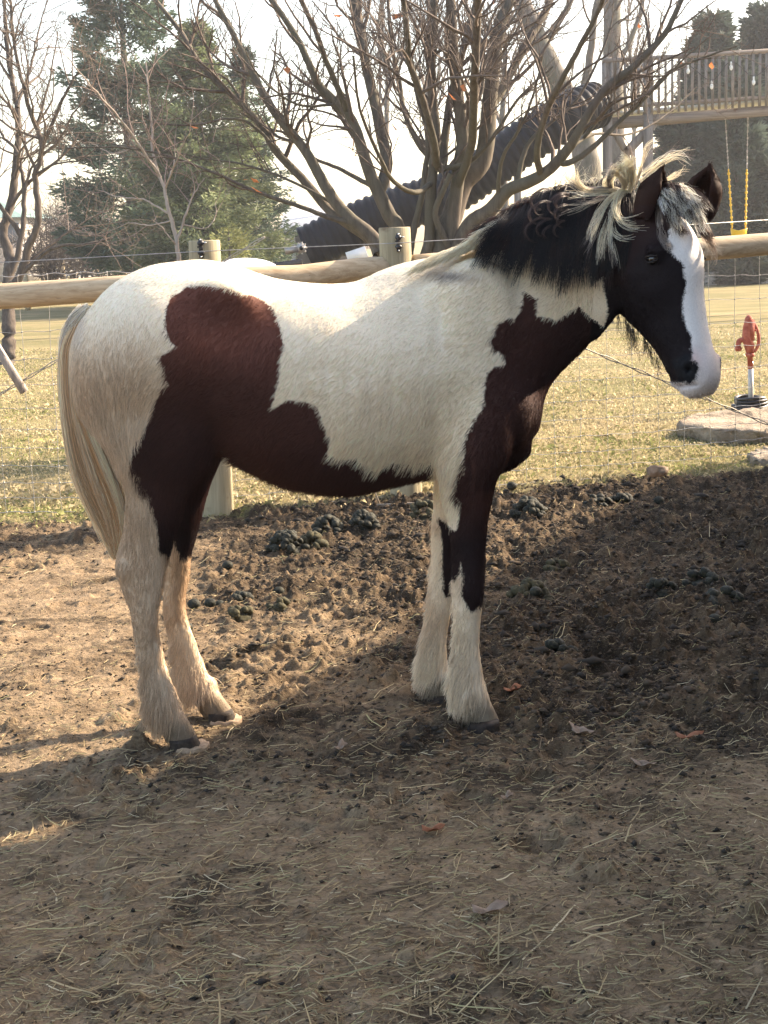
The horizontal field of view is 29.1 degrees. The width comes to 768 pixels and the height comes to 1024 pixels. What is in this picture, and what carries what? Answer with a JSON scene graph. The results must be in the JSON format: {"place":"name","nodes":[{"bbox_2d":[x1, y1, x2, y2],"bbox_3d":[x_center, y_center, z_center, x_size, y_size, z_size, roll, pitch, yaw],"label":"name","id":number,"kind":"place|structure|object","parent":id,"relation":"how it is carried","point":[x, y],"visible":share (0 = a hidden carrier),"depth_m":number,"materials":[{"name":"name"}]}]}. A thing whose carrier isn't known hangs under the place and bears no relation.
{"place":"outdoors","nodes":[
{"label":"outdoors","id":0,"kind":"place"},
{"bbox_2d":[0,200,53,281],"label":"house","id":1,"kind":"structure","parent":0,"point":[16,215],"depth_m":78.95,"materials":[{"name":"white"}]},
{"bbox_2d":[8,223,18,247],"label":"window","id":2,"kind":"structure","parent":1,"relation":"in","point":[10,228],"depth_m":78.45,"materials":[{"name":"grey glass"}]},
{"bbox_2d":[281,205,348,283],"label":"shed","id":3,"kind":"structure","parent":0,"point":[299,216],"depth_m":43.75,"materials":[{"name":"metal"}]},
{"bbox_2d":[346,246,367,258],"bbox_3d":[-0.405,-3.842,22.067,0.333,0.238,0.500,-2,10,0],"label":"white bin","id":4,"kind":"object","parent":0,"point":[359,252],"visible":0.79,"depth_m":21.82,"materials":[{"name":"plastic"}]},
{"bbox_2d":[0,242,767,1023],"bbox_3d":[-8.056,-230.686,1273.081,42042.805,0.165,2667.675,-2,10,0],"label":"ground","id":5,"kind":"structure","parent":0,"point":[34,326],"depth_m":4.11,"materials":[{"name":"brown soil"}]},
{"bbox_2d":[8,197,96,280],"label":"leafless bush","id":6,"kind":"object","parent":5,"relation":"on","point":[49,266],"visible":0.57,"depth_m":40.78,"materials":[{"name":"brown plant"}]},
{"bbox_2d":[3,261,126,309],"bbox_3d":[-8.507,-7.653,48.128,2.586,1.259,30.010,-1,10,5],"label":"fence","id":7,"kind":"object","parent":5,"relation":"on","point":[26,278],"visible":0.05,"depth_m":38.50,"materials":[{"name":"metal"}]},
{"bbox_2d":[26,192,119,277],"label":"leafless bush","id":8,"kind":"object","parent":5,"relation":"on","point":[70,224],"visible":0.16,"depth_m":45.12,"materials":[{"name":"brown plant"}]},
{"bbox_2d":[0,0,176,364],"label":"bare tree","id":9,"kind":"object","parent":5,"relation":"on","point":[8,342],"visible":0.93,"depth_m":18.88,"materials":[{"name":"brown plant"}]},
{"bbox_2d":[60,223,126,277],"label":"leafless bush","id":10,"kind":"object","parent":5,"relation":"on","point":[92,273],"visible":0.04,"depth_m":43.39,"materials":[{"name":"brown plant"}]},
{"bbox_2d":[4,18,229,263],"bbox_3d":[-1.723,-1.946,10.299,1.400,2.964,1.866,-2,10,0],"label":"sapling","id":11,"kind":"object","parent":5,"relation":"on","point":[154,165],"visible":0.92,"depth_m":10.40,"materials":[{"name":"grey plant"}]},
{"bbox_2d":[41,0,193,275],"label":"pine","id":12,"kind":"object","parent":5,"relation":"on","point":[132,12],"visible":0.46,"depth_m":36.03,"materials":[{"name":"green plant"}]},
{"bbox_2d":[0,186,372,279],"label":"scrub","id":13,"kind":"object","parent":5,"relation":"on","point":[367,247],"visible":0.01,"depth_m":75.19,"materials":[{"name":"plant"}]},
{"bbox_2d":[187,599,199,608],"bbox_3d":[-0.745,0.360,5.791,0.050,0.042,0.043,-2,10,0],"label":"dung ball","id":14,"kind":"object","parent":5,"relation":"on","point":[193,603],"visible":1,"depth_m":5.78,"materials":[{"name":"grey"}]},
{"bbox_2d":[110,16,295,269],"bbox_3d":[-4.134,-7.971,34.053,4.122,6.735,4.567,-2,10,0],"label":"spruce","id":15,"kind":"object","parent":5,"relation":"on","point":[202,207],"visible":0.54,"depth_m":33.56,"materials":[{"name":"green plant"}]},
{"bbox_2d":[204,598,215,606],"bbox_3d":[-0.680,0.355,5.778,0.048,0.039,0.041,-2,10,0],"label":"dung ball","id":16,"kind":"object","parent":5,"relation":"on","point":[209,602],"visible":1,"depth_m":5.76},
{"bbox_2d":[215,600,223,605],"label":"dung ball","id":17,"kind":"object","parent":5,"relation":"on","point":[218,602],"visible":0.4,"depth_m":5.82,"materials":[{"name":"grey"}]},
{"bbox_2d":[222,561,232,569],"bbox_3d":[-0.680,0.233,6.433,0.048,0.040,0.042,-2,10,0],"label":"dung ball","id":18,"kind":"object","parent":5,"relation":"on","point":[227,565],"visible":1,"depth_m":6.42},
{"bbox_2d":[208,223,252,260],"bbox_3d":[-3.198,-4.937,30.545,1.393,2.061,1.605,-2,10,0],"label":"juniper","id":19,"kind":"object","parent":5,"relation":"on","point":[239,242],"visible":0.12,"depth_m":30.39,"materials":[{"name":"green plant"}]},
{"bbox_2d":[228,605,252,621],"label":"dung heap","id":20,"kind":"object","parent":5,"relation":"on","point":[234,613],"visible":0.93,"depth_m":5.65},
{"bbox_2d":[231,590,253,602],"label":"dung heap","id":21,"kind":"object","parent":5,"relation":"on","point":[240,595],"visible":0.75,"depth_m":5.87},
{"bbox_2d":[223,258,274,266],"bbox_3d":[-2.060,-3.112,21.782,1.296,1.238,1.598,-2,10,0],"label":"covered boat","id":22,"kind":"object","parent":5,"relation":"on","point":[246,262],"visible":0.07,"depth_m":21.30,"materials":[{"name":"white plastic"}]},
{"bbox_2d":[212,42,306,262],"bbox_3d":[-3.626,-9.162,39.966,2.920,6.919,3.155,-6,11,-19],"label":"spruce","id":23,"kind":"object","parent":5,"relation":"on","point":[265,225],"visible":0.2,"depth_m":39.70,"materials":[{"name":"green plant"}]},
{"bbox_2d":[265,596,290,611],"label":"dung heap","id":24,"kind":"object","parent":5,"relation":"on","point":[281,604],"visible":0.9,"depth_m":5.72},
{"bbox_2d":[273,587,283,593],"bbox_3d":[-0.429,0.323,6.026,0.047,0.038,0.041,-2,10,0],"label":"dung ball","id":25,"kind":"object","parent":5,"relation":"on","point":[278,590],"visible":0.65,"depth_m":6.01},
{"bbox_2d":[265,529,309,555],"bbox_3d":[-0.448,0.145,6.743,0.166,0.135,0.175,6,13,38],"label":"dung heap","id":26,"kind":"object","parent":5,"relation":"on","point":[289,541],"visible":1,"depth_m":6.70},
{"bbox_2d":[290,231,295,259],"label":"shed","id":27,"kind":"structure","parent":5,"relation":"on","point":[294,245],"depth_m":47.76,"materials":[{"name":"grey"}]},
{"bbox_2d":[301,530,328,549],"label":"dung heap","id":28,"kind":"object","parent":5,"relation":"on","point":[309,537],"visible":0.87,"depth_m":6.81,"materials":[{"name":"beige"}]},
{"bbox_2d":[311,514,343,534],"bbox_3d":[-0.273,0.070,7.168,0.164,0.125,0.148,-2,10,0],"label":"dung heap","id":29,"kind":"object","parent":5,"relation":"on","point":[320,523],"visible":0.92,"depth_m":7.13,"materials":[{"name":"grey"}]},
{"bbox_2d":[334,738,347,749],"bbox_3d":[-0.120,0.645,4.089,0.032,0.020,0.068,3,12,26],"label":"dead leaf","id":30,"kind":"object","parent":5,"relation":"on","point":[341,744],"visible":1,"depth_m":4.10,"materials":[{"name":"beige plant"}]},
{"bbox_2d":[349,508,380,529],"bbox_3d":[-0.094,0.042,7.186,0.154,0.125,0.145,-2,10,0],"label":"dung heap","id":31,"kind":"object","parent":5,"relation":"on","point":[364,518],"visible":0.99,"depth_m":7.14,"materials":[{"name":"grey"}]},
{"bbox_2d":[338,0,423,190],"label":"bare tree","id":32,"kind":"object","parent":5,"relation":"on","point":[386,114],"visible":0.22,"depth_m":44.45,"materials":[{"name":"grey plant"}]},
{"bbox_2d":[0,489,767,1023],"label":"straw","id":33,"kind":"object","parent":5,"relation":"on","point":[162,987],"visible":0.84,"depth_m":3.16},
{"bbox_2d":[501,790,512,798],"bbox_3d":[0.307,0.712,3.713,0.023,0.015,0.048,4,12,31],"label":"dead leaf","id":34,"kind":"object","parent":33,"relation":"on","point":[509,793],"visible":1,"depth_m":3.72,"materials":[{"name":"beige plant"}]},
{"bbox_2d":[0,469,767,1023],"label":"mud crumbs","id":35,"kind":"object","parent":5,"relation":"on","point":[568,667],"visible":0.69,"depth_m":4.81,"materials":[{"name":"brown soil"}]},
{"bbox_2d":[0,220,767,516],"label":"paddock fence","id":36,"kind":"object","parent":5,"relation":"on","point":[395,245],"visible":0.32,"depth_m":7.73,"materials":[{"name":"beige wood"}]},
{"bbox_2d":[0,344,27,393],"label":"wooden slat","id":37,"kind":"object","parent":36,"relation":"attached to","point":[13,374],"visible":1,"depth_m":7.67,"materials":[{"name":"beige wood"}]},
{"bbox_2d":[56,139,725,753],"bbox_3d":[0.045,-0.149,4.249,1.829,1.597,0.519,-2,10,0],"label":"horse","id":38,"kind":"object","parent":5,"relation":"on","point":[178,381],"visible":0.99,"depth_m":4.07},
{"bbox_2d":[375,492,413,506],"bbox_3d":[0.167,-0.078,7.786,0.473,0.128,0.062,-1,10,4],"label":"stick","id":39,"kind":"object","parent":5,"relation":"on","point":[379,504],"visible":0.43,"depth_m":7.80,"materials":[{"name":"wood"}]},
{"bbox_2d":[32,0,767,256],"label":"bare tree","id":40,"kind":"object","parent":5,"relation":"on","point":[467,168],"visible":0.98,"depth_m":10.55,"materials":[{"name":"brown plant"}]},
{"bbox_2d":[405,499,432,521],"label":"dung heap","id":41,"kind":"object","parent":5,"relation":"on","point":[417,506],"visible":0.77,"depth_m":7.39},
{"bbox_2d":[394,0,470,165],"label":"bare tree","id":42,"kind":"object","parent":5,"relation":"on","point":[440,72],"visible":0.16,"depth_m":48.23,"materials":[{"name":"grey plant"}]},
{"bbox_2d":[422,823,444,831],"bbox_3d":[0.117,0.753,3.524,0.061,0.016,0.026,-5,11,-18],"label":"dead leaf","id":43,"kind":"object","parent":5,"relation":"on","point":[438,826],"visible":1,"depth_m":3.52,"materials":[{"name":"brown plant"}]},
{"bbox_2d":[273,82,612,281],"bbox_3d":[0.659,-4.696,23.027,5.810,3.724,1.032,-2,10,0],"label":"tube slide","id":44,"kind":"object","parent":5,"relation":"on","point":[320,231],"visible":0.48,"depth_m":22.62,"materials":[{"name":"black plastic"}]},
{"bbox_2d":[472,899,507,913],"bbox_3d":[0.219,0.823,3.071,0.084,0.019,0.036,-6,11,-23],"label":"dead leaf","id":45,"kind":"object","parent":5,"relation":"on","point":[496,905],"visible":1,"depth_m":3.08,"materials":[{"name":"beige plant"}]},
{"bbox_2d":[507,482,516,489],"bbox_3d":[0.708,-0.145,8.179,0.059,0.046,0.051,-2,10,0],"label":"dung ball","id":46,"kind":"object","parent":5,"relation":"on","point":[511,485],"visible":1,"depth_m":8.16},
{"bbox_2d":[504,683,521,691],"bbox_3d":[0.390,0.539,4.519,0.072,0.017,0.032,-11,13,-39],"label":"dead leaf","id":47,"kind":"object","parent":5,"relation":"on","point":[512,688],"visible":1,"depth_m":4.52,"materials":[{"name":"brown plant"}]},
{"bbox_2d":[508,495,547,518],"bbox_3d":[0.727,-0.014,7.447,0.203,0.137,0.170,-2,10,0],"label":"dung heap","id":48,"kind":"object","parent":5,"relation":"on","point":[531,505],"visible":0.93,"depth_m":7.40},
{"bbox_2d":[457,0,601,208],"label":"bare tree","id":49,"kind":"object","parent":5,"relation":"on","point":[502,110],"visible":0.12,"depth_m":40.44,"materials":[{"name":"grey plant"}]},
{"bbox_2d":[506,577,554,600],"bbox_3d":[0.564,0.318,5.715,0.190,0.136,0.156,-2,10,0],"label":"dung heap","id":50,"kind":"object","parent":5,"relation":"on","point":[527,584],"visible":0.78,"depth_m":5.68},
{"bbox_2d":[463,0,608,180],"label":"tall tree","id":51,"kind":"object","parent":5,"relation":"on","point":[588,161],"visible":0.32,"depth_m":27.91,"materials":[{"name":"grey plant"}]},
{"bbox_2d":[530,587,541,595],"bbox_3d":[0.578,0.303,5.626,0.049,0.037,0.041,-2,10,0],"label":"dung ball","id":52,"kind":"object","parent":5,"relation":"on","point":[535,591],"visible":1,"depth_m":5.61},
{"bbox_2d":[543,558,570,571],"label":"dung heap","id":53,"kind":"object","parent":5,"relation":"on","point":[552,563],"visible":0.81,"depth_m":6.21,"materials":[{"name":"grey"}]},
{"bbox_2d":[544,638,578,651],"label":"dung heap","id":54,"kind":"object","parent":5,"relation":"on","point":[557,644],"visible":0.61,"depth_m":4.97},
{"bbox_2d":[569,721,593,733],"bbox_3d":[0.554,0.615,4.190,0.042,0.022,0.100,-8,12,-28],"label":"dead leaf","id":55,"kind":"object","parent":5,"relation":"on","point":[578,729],"visible":1,"depth_m":4.19,"materials":[{"name":"beige plant"}]},
{"bbox_2d":[582,493,612,506],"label":"dung heap","id":56,"kind":"object","parent":5,"relation":"on","point":[601,498],"visible":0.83,"depth_m":7.61,"materials":[{"name":"grey"}]},
{"bbox_2d":[609,492,635,503],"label":"dung heap","id":57,"kind":"object","parent":5,"relation":"on","point":[619,496],"visible":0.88,"depth_m":7.70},
{"bbox_2d":[603,0,672,179],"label":"tall tree","id":58,"kind":"object","parent":5,"relation":"on","point":[616,149],"visible":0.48,"depth_m":31.70,"materials":[{"name":"grey plant"}]},
{"bbox_2d":[593,0,682,186],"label":"bare tree","id":59,"kind":"object","parent":5,"relation":"on","point":[629,5],"visible":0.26,"depth_m":57.67,"materials":[{"name":"grey plant"}]},
{"bbox_2d":[630,757,656,765],"bbox_3d":[0.685,0.665,3.921,0.076,0.017,0.030,5,13,35],"label":"dead leaf","id":60,"kind":"object","parent":5,"relation":"on","point":[642,762],"visible":1,"depth_m":3.92,"materials":[{"name":"beige plant"}]},
{"bbox_2d":[646,465,668,477],"bbox_3d":[1.507,-0.224,8.142,0.126,0.072,0.029,-2,10,0],"label":"rock","id":61,"kind":"object","parent":5,"relation":"on","point":[652,471],"visible":1,"depth_m":8.14,"materials":[{"name":"beige stone"}]},
{"bbox_2d":[654,496,663,503],"bbox_3d":[1.424,-0.061,7.659,0.055,0.046,0.048,-2,10,0],"label":"dung ball","id":62,"kind":"object","parent":5,"relation":"on","point":[658,499],"visible":1,"depth_m":7.64,"materials":[{"name":"grey"}]},
{"bbox_2d":[646,577,677,597],"bbox_3d":[1.070,0.292,5.679,0.130,0.092,0.094,-2,10,0],"label":"dung heap","id":63,"kind":"object","parent":5,"relation":"on","point":[660,584],"visible":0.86,"depth_m":5.66,"materials":[{"name":"grey"}]},
{"bbox_2d":[634,99,720,271],"bbox_3d":[7.825,-8.317,39.170,3.010,5.096,2.855,-2,10,0],"label":"cedar","id":64,"kind":"object","parent":5,"relation":"on","point":[683,136],"visible":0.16,"depth_m":38.39,"materials":[{"name":"green plant"}]},
{"bbox_2d":[601,49,767,322],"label":"play deck","id":65,"kind":"structure","parent":5,"relation":"on","point":[752,104],"depth_m":23.18,"materials":[{"name":"wood"}]},
{"bbox_2d":[659,58,767,88],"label":"string lights","id":66,"kind":"object","parent":65,"relation":"hanging from","point":[711,87],"visible":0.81,"depth_m":23.05,"materials":[{"name":"white plastic"}]},
{"bbox_2d":[725,117,748,234],"bbox_3d":[5.785,-5.509,24.263,0.353,2.006,0.249,4,12,28],"label":"bucket swing","id":67,"kind":"object","parent":65,"relation":"hanging from","point":[739,232],"visible":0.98,"depth_m":24.29,"materials":[{"name":"plastic"}]},
{"bbox_2d":[675,731,703,738],"bbox_3d":[0.856,0.625,4.140,0.084,0.020,0.041,-2,10,0],"label":"dead leaf","id":68,"kind":"object","parent":5,"relation":"on","point":[691,734],"visible":0.88,"depth_m":4.14,"materials":[{"name":"brown plant"}]},
{"bbox_2d":[682,566,718,585],"bbox_3d":[1.241,0.267,5.792,0.142,0.094,0.109,1,11,15],"label":"dung heap","id":69,"kind":"object","parent":5,"relation":"on","point":[708,574],"visible":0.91,"depth_m":5.78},
{"bbox_2d":[708,614,720,622],"bbox_3d":[1.182,0.384,5.298,0.049,0.042,0.043,-2,10,0],"label":"dung ball","id":70,"kind":"object","parent":5,"relation":"on","point":[716,619],"visible":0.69,"depth_m":5.28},
{"bbox_2d":[674,8,764,126],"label":"cedar","id":71,"kind":"object","parent":5,"relation":"on","point":[724,22],"visible":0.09,"depth_m":40.02,"materials":[{"name":"green plant"}]},
{"bbox_2d":[676,406,767,444],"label":"stone slab","id":72,"kind":"structure","parent":5,"relation":"on","point":[696,424],"depth_m":10.09,"materials":[{"name":"stone"}]},
{"bbox_2d":[702,585,744,606],"bbox_3d":[1.258,0.327,5.468,0.140,0.110,0.136,-2,10,0],"label":"dung heap","id":73,"kind":"object","parent":5,"relation":"on","point":[729,591],"visible":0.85,"depth_m":5.45,"materials":[{"name":"grey"}]},
{"bbox_2d":[687,55,767,284],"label":"cedar","id":74,"kind":"object","parent":5,"relation":"on","point":[713,139],"visible":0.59,"depth_m":37.51,"materials":[{"name":"green plant"}]},
{"bbox_2d":[704,272,767,285],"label":"retaining wall","id":75,"kind":"structure","parent":5,"relation":"on","point":[711,278],"depth_m":38.40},
{"bbox_2d":[735,315,759,400],"bbox_3d":[2.830,-1.127,11.516,0.196,0.814,0.079,-2,10,0],"label":"yard hydrant","id":76,"kind":"object","parent":5,"relation":"on","point":[748,334],"visible":0.96,"depth_m":11.46,"materials":[{"name":"red metal"}]},
{"bbox_2d":[731,394,767,410],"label":"coiled pipe","id":77,"kind":"object","parent":5,"relation":"on","point":[743,399],"visible":0.81,"depth_m":11.47,"materials":[{"name":"black plastic"}]},
{"bbox_2d":[735,0,767,91],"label":"cedar","id":78,"kind":"object","parent":5,"relation":"on","point":[755,24],"visible":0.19,"depth_m":40.97,"materials":[{"name":"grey plant"}]},
{"bbox_2d":[746,446,767,465],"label":"stone slab","id":79,"kind":"structure","parent":5,"relation":"on","point":[759,459],"depth_m":8.88,"materials":[{"name":"stone"}]},
{"bbox_2d":[0,323,767,528],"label":"grass","id":80,"kind":"structure","parent":0,"point":[45,489],"depth_m":10.35,"materials":[{"name":"plant"}]},
{"bbox_2d":[0,0,767,244],"label":"sky","id":81,"kind":"structure","parent":0,"point":[407,167],"materials":[{"name":"white"}]}
]}

